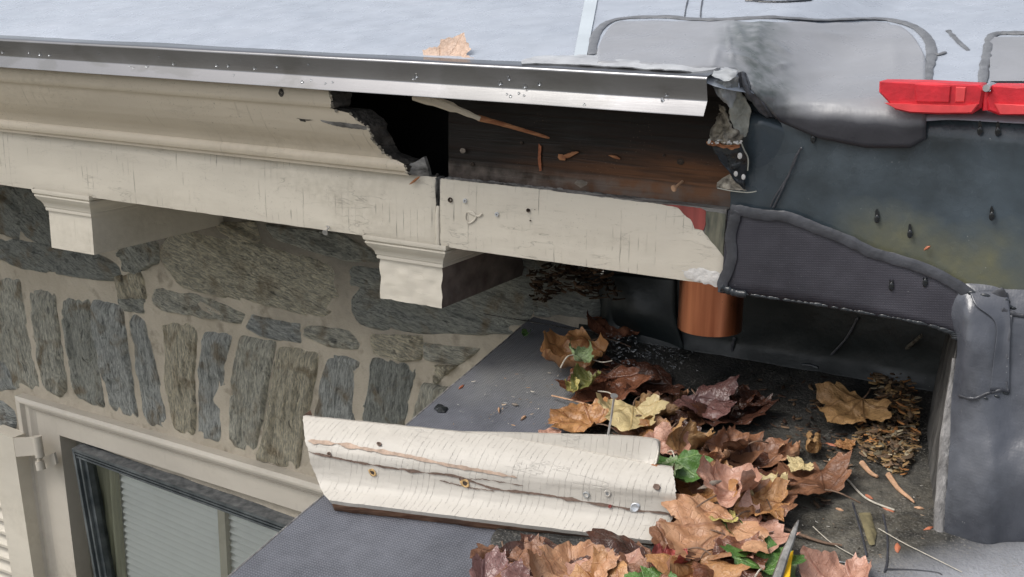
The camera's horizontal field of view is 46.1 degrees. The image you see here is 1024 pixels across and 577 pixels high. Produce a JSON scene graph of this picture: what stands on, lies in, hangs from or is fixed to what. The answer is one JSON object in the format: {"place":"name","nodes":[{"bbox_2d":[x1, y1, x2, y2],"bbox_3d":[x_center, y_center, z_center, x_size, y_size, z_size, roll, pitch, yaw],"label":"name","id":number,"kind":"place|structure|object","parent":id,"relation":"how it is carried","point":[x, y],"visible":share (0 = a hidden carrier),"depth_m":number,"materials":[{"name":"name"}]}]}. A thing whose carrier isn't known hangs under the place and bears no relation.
{"place":"outdoors","nodes":[
{"label":"outdoors","id":0,"kind":"place"},
{"bbox_2d":[574,180,586,187],"bbox_3d":[0.081,-0.124,1.427,0.017,0.010,0.004,9,16,28],"label":"wood chip","id":1,"kind":"object","parent":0,"point":[580,183],"visible":1,"depth_m":1.43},
{"label":"ground","id":2,"kind":"structure","parent":0,"visible":0},
{"bbox_2d":[0,185,600,517],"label":"stone wall","id":3,"kind":"structure","parent":2,"relation":"on","point":[254,340],"depth_m":2.17,"materials":[{"name":"stone"}]},
{"bbox_2d":[31,188,222,254],"bbox_3d":[-0.619,-0.138,2.022,0.129,0.097,0.338,9,16,28],"label":"eave bracket","id":4,"kind":"object","parent":3,"relation":"attached to","point":[86,224],"visible":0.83,"depth_m":1.91,"materials":[{"name":"beige paint"}]},
{"bbox_2d":[15,393,322,576],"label":"window","id":5,"kind":"structure","parent":3,"relation":"attached to","point":[73,533],"depth_m":2.46,"materials":[{"name":"beige paint"}]},
{"bbox_2d":[0,425,58,576],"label":"shutter","id":6,"kind":"object","parent":5,"relation":"attached to","point":[21,555],"visible":1,"depth_m":2.63,"materials":[{"name":"beige paint"}]},
{"bbox_2d":[96,465,126,576],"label":"curtain","id":7,"kind":"object","parent":5,"relation":"hanging from","point":[109,481],"visible":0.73,"depth_m":2.53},
{"bbox_2d":[119,474,277,576],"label":"window blind","id":8,"kind":"object","parent":5,"relation":"hanging from","point":[167,533],"depth_m":2.42,"materials":[{"name":"fabric"}]},
{"bbox_2d":[362,234,524,307],"bbox_3d":[-0.075,-0.048,1.684,0.131,0.089,0.268,9,16,28],"label":"eave bracket","id":9,"kind":"object","parent":3,"relation":"attached to","point":[432,275],"visible":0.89,"depth_m":1.59,"materials":[{"name":"beige paint"}]},
{"bbox_2d":[227,273,1023,576],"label":"roof","id":10,"kind":"structure","parent":3,"relation":"attached to","point":[320,537],"depth_m":1.32,"materials":[{"name":"metal"}]},
{"bbox_2d":[303,410,675,544],"bbox_3d":[-0.041,0.212,1.318,0.449,0.088,0.091,6,15,18],"label":"broken moulding","id":11,"kind":"object","parent":10,"relation":"on","point":[477,480],"visible":0.98,"depth_m":1.30,"materials":[{"name":"white paint"}]},
{"bbox_2d":[465,431,660,465],"bbox_3d":[0.044,0.178,1.319,0.272,0.057,0.031,6,15,18],"label":"loose plank","id":12,"kind":"object","parent":11,"relation":"on","point":[643,449],"visible":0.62,"depth_m":1.30,"materials":[{"name":"white paint"}]},
{"bbox_2d":[607,393,617,434],"bbox_3d":[0.107,0.138,1.287,0.008,0.056,0.021,-1,15,-6],"label":"nail","id":13,"kind":"object","parent":12,"relation":"on","point":[614,396],"visible":1,"depth_m":1.28,"materials":[{"name":"metal"}]},
{"bbox_2d":[469,545,542,576],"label":"maple leaf","id":14,"kind":"object","parent":10,"relation":"on","point":[493,562],"visible":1,"depth_m":1.19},
{"bbox_2d":[495,533,543,576],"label":"maple leaf","id":15,"kind":"object","parent":14,"relation":"on","point":[517,553],"visible":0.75,"depth_m":1.21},
{"bbox_2d":[470,537,545,570],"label":"maple leaf","id":16,"kind":"object","parent":10,"relation":"on","point":[481,550],"visible":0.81,"depth_m":1.21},
{"bbox_2d":[457,371,569,425],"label":"wood crumbs","id":17,"kind":"object","parent":10,"relation":"on","point":[521,399],"visible":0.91,"depth_m":1.53,"materials":[{"name":"brown plant"}]},
{"bbox_2d":[538,427,560,432],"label":"maple leaf","id":18,"kind":"object","parent":10,"relation":"on","point":[549,430],"visible":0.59,"depth_m":1.44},
{"bbox_2d":[499,533,615,575],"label":"maple leaf","id":19,"kind":"object","parent":10,"relation":"on","point":[509,547],"visible":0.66,"depth_m":1.22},
{"bbox_2d":[556,558,575,573],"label":"maple leaf","id":20,"kind":"object","parent":10,"relation":"on","point":[561,572],"visible":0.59,"depth_m":1.18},
{"bbox_2d":[568,545,627,576],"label":"maple leaf","id":21,"kind":"object","parent":20,"relation":"on","point":[618,570],"visible":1,"depth_m":1.17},
{"bbox_2d":[551,395,592,406],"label":"leaf stalk","id":22,"kind":"object","parent":10,"relation":"on","point":[570,399],"visible":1,"depth_m":1.50,"materials":[{"name":"beige plant"}]},
{"bbox_2d":[565,377,579,392],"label":"maple leaf","id":23,"kind":"object","parent":10,"relation":"on","point":[568,385],"visible":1,"depth_m":1.50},
{"bbox_2d":[527,539,619,576],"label":"maple leaf","id":24,"kind":"object","parent":10,"relation":"on","point":[550,562],"visible":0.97,"depth_m":1.18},
{"bbox_2d":[526,262,625,302],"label":"bark litter","id":25,"kind":"object","parent":10,"relation":"on","point":[586,275],"visible":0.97,"depth_m":1.65,"materials":[{"name":"brown plant"}]},
{"bbox_2d":[548,397,621,434],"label":"maple leaf","id":26,"kind":"object","parent":10,"relation":"on","point":[574,418],"visible":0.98,"depth_m":1.45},
{"bbox_2d":[540,327,630,368],"bbox_3d":[0.098,0.083,1.594,0.123,0.049,0.093,1,14,2],"label":"maple leaf","id":27,"kind":"object","parent":10,"relation":"on","point":[555,348],"visible":0.73,"depth_m":1.60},
{"bbox_2d":[560,338,593,367],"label":"maple leaf","id":28,"kind":"object","parent":27,"relation":"on","point":[582,354],"visible":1,"depth_m":1.55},
{"bbox_2d":[555,365,653,402],"bbox_3d":[0.116,0.122,1.519,0.101,0.036,0.100,-9,18,-34],"label":"maple leaf","id":29,"kind":"object","parent":10,"relation":"on","point":[633,377],"visible":0.69,"depth_m":1.52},
{"bbox_2d":[570,363,605,389],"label":"maple leaf","id":30,"kind":"object","parent":29,"relation":"on","point":[585,377],"visible":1,"depth_m":1.52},
{"bbox_2d":[563,548,651,576],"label":"maple leaf","id":31,"kind":"object","parent":10,"relation":"on","point":[635,556],"visible":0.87,"depth_m":1.19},
{"bbox_2d":[589,365,625,386],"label":"maple leaf","id":32,"kind":"object","parent":10,"relation":"on","point":[595,381],"visible":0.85,"depth_m":1.54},
{"bbox_2d":[586,310,639,339],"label":"maple leaf","id":33,"kind":"object","parent":10,"relation":"on","point":[597,324],"visible":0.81,"depth_m":1.66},
{"bbox_2d":[582,528,652,566],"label":"maple leaf","id":34,"kind":"object","parent":10,"relation":"on","point":[616,543],"visible":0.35,"depth_m":1.21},
{"bbox_2d":[600,354,659,386],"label":"maple leaf","id":35,"kind":"object","parent":10,"relation":"on","point":[615,364],"visible":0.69,"depth_m":1.57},
{"bbox_2d":[612,416,673,435],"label":"maple leaf","id":36,"kind":"object","parent":10,"relation":"on","point":[636,431],"visible":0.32,"depth_m":1.43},
{"bbox_2d":[596,392,668,430],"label":"maple leaf","id":37,"kind":"object","parent":36,"relation":"on","point":[624,418],"visible":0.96,"depth_m":1.43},
{"bbox_2d":[635,393,678,419],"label":"maple leaf","id":38,"kind":"object","parent":36,"relation":"on","point":[669,409],"visible":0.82,"depth_m":1.45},
{"bbox_2d":[617,555,671,576],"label":"maple leaf","id":39,"kind":"object","parent":10,"relation":"on","point":[633,567],"visible":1,"depth_m":1.16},
{"bbox_2d":[593,326,699,375],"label":"water beads","id":40,"kind":"object","parent":10,"relation":"on","point":[620,336],"visible":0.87,"depth_m":1.61,"materials":[{"name":"white"}]},
{"bbox_2d":[619,540,674,563],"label":"maple leaf","id":41,"kind":"object","parent":10,"relation":"on","point":[647,550],"visible":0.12,"depth_m":1.21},
{"bbox_2d":[624,566,676,576],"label":"maple leaf","id":42,"kind":"object","parent":10,"relation":"on","point":[650,572],"visible":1,"depth_m":1.15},
{"bbox_2d":[624,362,684,395],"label":"maple leaf","id":43,"kind":"object","parent":10,"relation":"on","point":[663,385],"visible":0.83,"depth_m":1.53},
{"bbox_2d":[636,416,677,436],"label":"maple leaf","id":44,"kind":"object","parent":10,"relation":"on","point":[658,420],"visible":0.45,"depth_m":1.41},
{"bbox_2d":[644,422,690,455],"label":"maple leaf","id":45,"kind":"object","parent":10,"relation":"on","point":[662,431],"visible":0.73,"depth_m":1.37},
{"bbox_2d":[651,543,687,565],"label":"maple leaf","id":46,"kind":"object","parent":10,"relation":"on","point":[657,548],"visible":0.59,"depth_m":1.18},
{"bbox_2d":[662,455,682,476],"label":"maple leaf","id":47,"kind":"object","parent":10,"relation":"on","point":[670,459],"visible":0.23,"depth_m":1.30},
{"bbox_2d":[647,390,705,425],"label":"maple leaf","id":48,"kind":"object","parent":10,"relation":"on","point":[670,399],"visible":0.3,"depth_m":1.46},
{"bbox_2d":[673,388,688,398],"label":"maple leaf","id":49,"kind":"object","parent":48,"relation":"on","point":[682,393],"visible":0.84,"depth_m":1.48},
{"bbox_2d":[665,479,703,516],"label":"maple leaf","id":50,"kind":"object","parent":10,"relation":"on","point":[701,481],"visible":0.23,"depth_m":1.30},
{"bbox_2d":[674,460,738,502],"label":"maple leaf","id":51,"kind":"object","parent":50,"relation":"on","point":[681,486],"visible":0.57,"depth_m":1.28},
{"bbox_2d":[656,449,713,482],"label":"maple leaf","id":52,"kind":"object","parent":51,"relation":"on","point":[688,461],"visible":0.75,"depth_m":1.29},
{"bbox_2d":[649,517,723,560],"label":"maple leaf","id":53,"kind":"object","parent":10,"relation":"on","point":[657,532],"visible":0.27,"depth_m":1.23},
{"bbox_2d":[688,481,734,507],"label":"maple leaf","id":54,"kind":"object","parent":53,"relation":"on","point":[694,487],"visible":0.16,"depth_m":1.29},
{"bbox_2d":[665,416,714,456],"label":"maple leaf","id":55,"kind":"object","parent":10,"relation":"on","point":[675,442],"visible":0.9,"depth_m":1.35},
{"bbox_2d":[645,549,749,576],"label":"maple leaf","id":56,"kind":"object","parent":10,"relation":"on","point":[719,567],"visible":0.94,"depth_m":1.15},
{"bbox_2d":[659,493,768,559],"bbox_3d":[0.200,0.242,1.197,0.109,0.034,0.105,3,15,7],"label":"maple leaf","id":57,"kind":"object","parent":56,"relation":"on","point":[692,525],"visible":0.98,"depth_m":1.21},
{"bbox_2d":[696,454,762,507],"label":"maple leaf","id":58,"kind":"object","parent":57,"relation":"on","point":[747,476],"visible":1,"depth_m":1.26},
{"bbox_2d":[698,480,721,488],"bbox_3d":[0.205,0.203,1.250,0.030,0.007,0.007,-8,17,-31],"label":"wood chip","id":59,"kind":"object","parent":58,"relation":"on","point":[713,482],"visible":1,"depth_m":1.25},
{"bbox_2d":[686,508,773,561],"bbox_3d":[0.213,0.251,1.200,0.099,0.033,0.083,-2,15,-10],"label":"maple leaf","id":60,"kind":"object","parent":57,"relation":"on","point":[689,555],"visible":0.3,"depth_m":1.18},
{"bbox_2d":[710,489,799,557],"bbox_3d":[0.236,0.238,1.198,0.083,0.038,0.087,-7,16,-26],"label":"maple leaf","id":61,"kind":"object","parent":57,"relation":"on","point":[779,536],"visible":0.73,"depth_m":1.22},
{"bbox_2d":[687,531,768,576],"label":"maple leaf","id":62,"kind":"object","parent":56,"relation":"on","point":[701,570],"visible":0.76,"depth_m":1.16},
{"bbox_2d":[719,536,805,576],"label":"maple leaf","id":63,"kind":"object","parent":62,"relation":"on","point":[770,563],"visible":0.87,"depth_m":1.16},
{"bbox_2d":[667,444,763,465],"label":"maple leaf","id":64,"kind":"object","parent":10,"relation":"on","point":[743,458],"visible":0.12,"depth_m":1.35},
{"bbox_2d":[661,407,700,431],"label":"maple leaf","id":65,"kind":"object","parent":64,"relation":"on","point":[679,415],"visible":0.1,"depth_m":1.43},
{"bbox_2d":[679,393,777,426],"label":"maple leaf","id":66,"kind":"object","parent":10,"relation":"on","point":[746,415],"visible":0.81,"depth_m":1.43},
{"bbox_2d":[673,374,739,420],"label":"maple leaf","id":67,"kind":"object","parent":66,"relation":"on","point":[716,400],"visible":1,"depth_m":1.45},
{"bbox_2d":[729,384,768,414],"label":"maple leaf","id":68,"kind":"object","parent":66,"relation":"on","point":[742,393],"visible":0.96,"depth_m":1.46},
{"bbox_2d":[731,384,755,402],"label":"maple leaf","id":69,"kind":"object","parent":10,"relation":"on","point":[747,400],"visible":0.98,"depth_m":1.46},
{"bbox_2d":[714,478,799,522],"bbox_3d":[0.248,0.228,1.249,0.090,0.035,0.097,9,16,28],"label":"maple leaf","id":70,"kind":"object","parent":10,"relation":"on","point":[787,499],"visible":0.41,"depth_m":1.25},
{"bbox_2d":[708,509,737,522],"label":"maple leaf","id":71,"kind":"object","parent":70,"relation":"on","point":[731,512],"visible":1,"depth_m":1.22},
{"bbox_2d":[732,477,789,520],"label":"maple leaf","id":72,"kind":"object","parent":70,"relation":"on","point":[775,492],"visible":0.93,"depth_m":1.25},
{"bbox_2d":[738,472,787,509],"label":"maple leaf","id":73,"kind":"object","parent":72,"relation":"on","point":[784,475],"visible":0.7,"depth_m":1.28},
{"bbox_2d":[758,469,797,483],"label":"maple leaf","id":74,"kind":"object","parent":70,"relation":"on","point":[763,472],"visible":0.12,"depth_m":1.31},
{"bbox_2d":[724,444,782,471],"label":"maple leaf","id":75,"kind":"object","parent":74,"relation":"on","point":[761,459],"visible":0.29,"depth_m":1.35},
{"bbox_2d":[697,431,789,468],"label":"maple leaf","id":76,"kind":"object","parent":75,"relation":"on","point":[771,448],"visible":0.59,"depth_m":1.36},
{"bbox_2d":[708,446,729,465],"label":"maple leaf","id":77,"kind":"object","parent":76,"relation":"on","point":[718,454],"visible":0.7,"depth_m":1.32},
{"bbox_2d":[705,425,768,451],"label":"maple leaf","id":78,"kind":"object","parent":76,"relation":"on","point":[731,438],"visible":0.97,"depth_m":1.35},
{"bbox_2d":[761,565,796,576],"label":"maple leaf","id":79,"kind":"object","parent":10,"relation":"on","point":[765,574],"visible":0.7,"depth_m":1.15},
{"bbox_2d":[602,269,956,391],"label":"recess back wall","id":80,"kind":"structure","parent":10,"relation":"on","point":[837,342],"depth_m":1.53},
{"bbox_2d":[772,520,798,576],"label":"pruning blade","id":81,"kind":"object","parent":10,"relation":"on","point":[783,566],"visible":1,"depth_m":1.13,"materials":[{"name":"metal"}]},
{"bbox_2d":[777,441,800,460],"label":"maple leaf","id":82,"kind":"object","parent":10,"relation":"on","point":[790,450],"visible":0.83,"depth_m":1.35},
{"bbox_2d":[745,376,852,513],"bbox_3d":[0.339,0.171,1.395,0.154,0.061,0.288,-1,14,-5],"label":"debris","id":83,"kind":"object","parent":10,"relation":"on","point":[827,502],"visible":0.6,"depth_m":1.41,"materials":[{"name":"brown plant"}]},
{"bbox_2d":[761,514,841,546],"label":"twig","id":84,"kind":"object","parent":10,"relation":"on","point":[803,535],"visible":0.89,"depth_m":1.22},
{"bbox_2d":[805,431,821,452],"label":"maple leaf","id":85,"kind":"object","parent":10,"relation":"on","point":[814,445],"visible":1,"depth_m":1.36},
{"bbox_2d":[772,450,860,502],"bbox_3d":[0.322,0.198,1.287,0.091,0.035,0.083,2,14,5],"label":"maple leaf","id":86,"kind":"object","parent":10,"relation":"on","point":[833,475],"visible":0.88,"depth_m":1.29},
{"bbox_2d":[786,455,813,471],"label":"maple leaf","id":87,"kind":"object","parent":86,"relation":"on","point":[796,463],"visible":1,"depth_m":1.31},
{"bbox_2d":[799,545,871,576],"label":"maple leaf","id":88,"kind":"object","parent":10,"relation":"on","point":[819,563],"visible":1,"depth_m":1.15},
{"bbox_2d":[834,438,855,449],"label":"maple leaf","id":89,"kind":"object","parent":10,"relation":"on","point":[848,444],"visible":1,"depth_m":1.37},
{"bbox_2d":[815,381,891,423],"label":"maple leaf","id":90,"kind":"object","parent":10,"relation":"on","point":[843,405],"visible":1,"depth_m":1.42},
{"bbox_2d":[786,398,929,571],"bbox_3d":[0.378,0.204,1.317,0.162,0.074,0.361,5,15,15],"label":"grit","id":91,"kind":"object","parent":10,"relation":"on","point":[853,526],"visible":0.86,"depth_m":1.23,"materials":[{"name":"grey stone"}]},
{"bbox_2d":[829,459,894,510],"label":"grass stalk","id":92,"kind":"object","parent":10,"relation":"on","point":[857,490],"depth_m":1.27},
{"bbox_2d":[859,460,878,477],"bbox_3d":[0.391,0.198,1.320,0.007,0.009,0.032,-3,15,-14],"label":"bark sliver","id":93,"kind":"object","parent":10,"relation":"on","point":[864,466],"visible":1,"depth_m":1.32,"materials":[{"name":"brown wood"}]},
{"bbox_2d":[852,372,922,474],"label":"seed litter","id":94,"kind":"object","parent":10,"relation":"on","point":[895,450],"visible":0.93,"depth_m":1.38,"materials":[{"name":"brown plant"}]},
{"bbox_2d":[886,472,914,502],"bbox_3d":[0.413,0.212,1.283,0.008,0.012,0.056,-2,15,-10],"label":"bark sliver","id":95,"kind":"object","parent":10,"relation":"on","point":[892,480],"visible":1,"depth_m":1.28,"materials":[{"name":"brown wood"}]},
{"bbox_2d":[905,334,922,349],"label":"twig","id":96,"kind":"object","parent":10,"relation":"on","point":[913,342],"visible":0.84,"depth_m":1.46,"materials":[{"name":"wood"}]},
{"bbox_2d":[878,528,961,571],"bbox_3d":[0.400,0.257,1.185,0.003,0.008,0.097,-10,18,-35],"label":"grass stalk","id":97,"kind":"object","parent":10,"relation":"on","point":[919,550],"depth_m":1.18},
{"bbox_2d":[927,283,1023,543],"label":"cheek wall","id":98,"kind":"structure","parent":10,"relation":"on","point":[975,433],"depth_m":1.20,"materials":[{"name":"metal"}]},
{"bbox_3d":[-0.103,-0.120,1.757,3.600,0.012,0.338,9,16,28],"label":"soffit","id":99,"kind":"object","parent":3,"relation":"attached to","visible":0},
{"bbox_2d":[0,131,443,244],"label":"fascia board","id":100,"kind":"object","parent":99,"relation":"attached to","point":[377,204],"visible":0.99,"depth_m":1.70,"materials":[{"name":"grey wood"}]},
{"bbox_2d":[0,67,431,175],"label":"crown moulding","id":101,"kind":"object","parent":100,"relation":"on","point":[326,128],"visible":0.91,"depth_m":1.65,"materials":[{"name":"beige paint"}]},
{"bbox_2d":[349,92,448,177],"bbox_3d":[-0.875,-0.322,2.052,1.922,0.207,0.100,9,16,28],"label":"cavity lining","id":102,"kind":"object","parent":99,"relation":"on","point":[415,129],"depth_m":1.69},
{"bbox_2d":[677,280,743,336],"bbox_3d":[0.240,0.006,1.446,0.077,0.085,0.077,9,16,28],"label":"downspout","id":103,"kind":"object","parent":99,"relation":"attached to","point":[706,310],"visible":0.69,"depth_m":1.42,"materials":[{"name":"orange metal"}]},
{"bbox_2d":[717,103,1023,340],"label":"side wall","id":104,"kind":"structure","parent":99,"relation":"on","point":[803,227],"depth_m":1.26,"materials":[{"name":"rubber"}]},
{"bbox_2d":[0,0,1023,147],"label":"roof membrane","id":105,"kind":"object","parent":104,"relation":"on","point":[820,69],"visible":0.98,"depth_m":1.47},
{"bbox_2d":[0,35,719,116],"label":"drip edge","id":106,"kind":"object","parent":105,"relation":"attached to","point":[618,89],"visible":1,"depth_m":1.44,"materials":[{"name":"metal"}]},
{"bbox_2d":[412,96,549,138],"bbox_3d":[-0.038,-0.212,1.455,0.174,0.054,0.008,4,15,13],"label":"splinter","id":107,"kind":"object","parent":106,"relation":"hanging from","point":[446,105],"visible":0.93,"depth_m":1.46,"materials":[{"name":"beige paint"}]},
{"bbox_2d":[706,69,775,192],"bbox_3d":[0.236,-0.166,1.280,0.070,0.133,0.073,9,16,28],"label":"torn flashing","id":108,"kind":"object","parent":106,"relation":"hanging from","point":[724,135],"visible":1,"depth_m":1.29,"materials":[{"name":"grey metal"}]},
{"bbox_2d":[422,33,470,57],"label":"maple leaf","id":109,"kind":"object","parent":105,"relation":"on","point":[457,45],"visible":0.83,"depth_m":1.43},
{"bbox_2d":[707,83,716,94],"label":"roof deck","id":110,"kind":"structure","parent":105,"relation":"on","point":[710,90],"depth_m":1.28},
{"bbox_2d":[879,79,1023,114],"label":"folding tool","id":111,"kind":"object","parent":105,"relation":"on","point":[934,96],"visible":1,"depth_m":1.18,"materials":[{"name":"red plastic"}]},
{"bbox_2d":[448,92,755,206],"bbox_3d":[0.096,-0.186,1.434,0.395,0.155,0.029,9,16,28],"label":"backing board","id":112,"kind":"object","parent":104,"relation":"attached to","point":[659,155],"visible":0.66,"depth_m":1.43,"materials":[{"name":"brown wood"}]},
{"bbox_2d":[435,176,729,286],"bbox_3d":[0.075,-0.072,1.448,0.388,0.092,0.024,9,16,28],"label":"fascia board","id":113,"kind":"object","parent":112,"relation":"attached to","point":[679,240],"visible":1,"depth_m":1.43,"materials":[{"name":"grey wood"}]},
{"bbox_2d":[671,180,683,191],"bbox_3d":[0.188,-0.117,1.373,0.009,0.011,0.021,9,16,28],"label":"nail","id":114,"kind":"object","parent":112,"relation":"attached to","point":[673,188],"visible":1,"depth_m":1.37,"materials":[{"name":"brown metal"}]},
{"bbox_2d":[874,209,879,222],"bbox_3d":[0.381,-0.075,1.256,0.005,0.015,0.002,9,16,28],"label":"rain drop","id":115,"kind":"object","parent":104,"relation":"attached to","point":[876,219],"visible":1,"depth_m":1.26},
{"bbox_2d":[907,224,912,237],"bbox_3d":[0.411,-0.059,1.242,0.005,0.015,0.002,9,16,28],"label":"rain drop","id":116,"kind":"object","parent":104,"relation":"attached to","point":[909,234],"visible":1,"depth_m":1.24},
{"bbox_2d":[977,121,982,134],"bbox_3d":[0.462,-0.158,1.188,0.005,0.014,0.002,9,16,28],"label":"rain drop","id":117,"kind":"object","parent":104,"relation":"attached to","point":[979,130],"visible":1,"depth_m":1.19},
{"bbox_2d":[989,206,994,220],"bbox_3d":[0.478,-0.075,1.199,0.005,0.015,0.002,9,16,28],"label":"rain drop","id":118,"kind":"object","parent":104,"relation":"attached to","point":[991,216],"visible":1,"depth_m":1.20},
{"bbox_2d":[995,121,1000,135],"bbox_3d":[0.476,-0.157,1.180,0.005,0.014,0.002,9,16,28],"label":"rain drop","id":119,"kind":"object","parent":104,"relation":"attached to","point":[997,131],"visible":1,"depth_m":1.18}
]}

